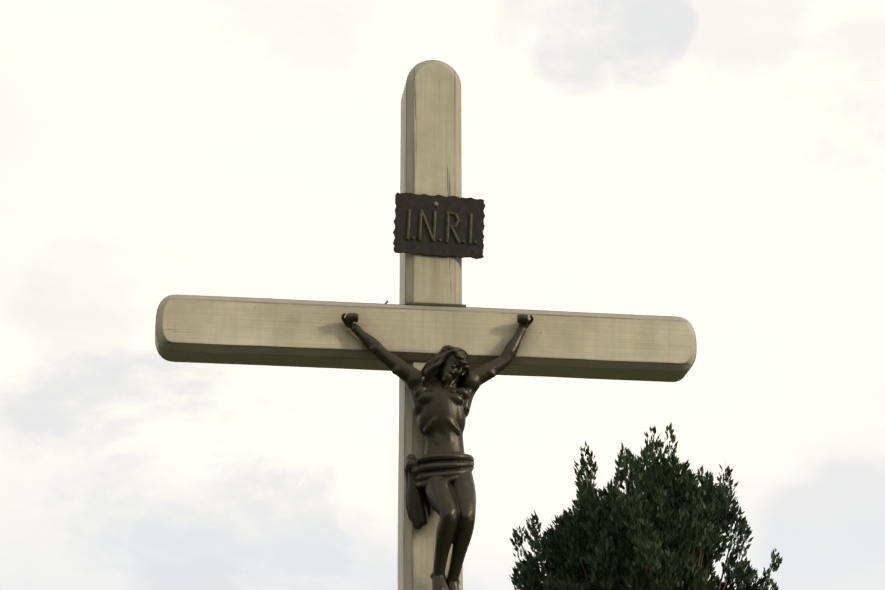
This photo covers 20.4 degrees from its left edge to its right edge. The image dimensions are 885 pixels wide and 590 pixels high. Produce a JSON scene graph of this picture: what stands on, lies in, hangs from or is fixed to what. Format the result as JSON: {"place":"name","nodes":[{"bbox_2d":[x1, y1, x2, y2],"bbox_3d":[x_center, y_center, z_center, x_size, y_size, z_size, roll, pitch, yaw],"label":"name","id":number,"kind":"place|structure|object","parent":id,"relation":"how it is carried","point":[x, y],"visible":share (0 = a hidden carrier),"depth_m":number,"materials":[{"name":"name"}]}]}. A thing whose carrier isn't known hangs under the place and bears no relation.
{"place":"outdoors","nodes":[
{"label":"outdoors","id":0,"kind":"place"},
{"bbox_2d":[398,60,462,589],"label":"cross post","id":1,"kind":"object","parent":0,"point":[431,147],"visible":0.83,"depth_m":6.15,"materials":[{"name":"beige wood"}]},
{"bbox_2d":[385,301,465,306],"bbox_3d":[-0.063,0.030,6.079,0.220,0.025,0.118,-15,-25,35],"label":"lead flashing","id":2,"kind":"object","parent":1,"relation":"on","point":[433,304],"visible":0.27,"depth_m":6.05,"materials":[{"name":"grey metal"}]},
{"bbox_2d":[155,294,696,381],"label":"cross beam","id":3,"kind":"structure","parent":1,"relation":"attached to","point":[284,332],"depth_m":6.01,"materials":[{"name":"beige wood"}]},
{"bbox_2d":[341,313,533,589],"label":"crucified figure statue","id":4,"kind":"object","parent":1,"relation":"attached to","point":[442,388],"visible":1,"depth_m":5.86,"materials":[{"name":"brown metal"}]},
{"bbox_2d":[393,192,484,258],"bbox_3d":[-0.008,-0.173,6.117,0.232,0.168,0.008,3,-20,-7],"label":"sign plaque","id":5,"kind":"object","parent":1,"relation":"attached to","point":[439,225],"visible":1,"depth_m":6.12,"materials":[{"name":"metal"}]},
{"bbox_2d":[0,0,884,589],"label":"sky","id":6,"kind":"structure","parent":0,"point":[718,166],"materials":[{"name":"white"}]},
{"label":"ground","id":7,"kind":"structure","parent":0,"visible":0},
{"bbox_2d":[509,422,782,589],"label":"tree","id":8,"kind":"object","parent":7,"relation":"on","point":[669,528],"visible":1,"depth_m":21.98,"materials":[{"name":"green plant"}]}
]}

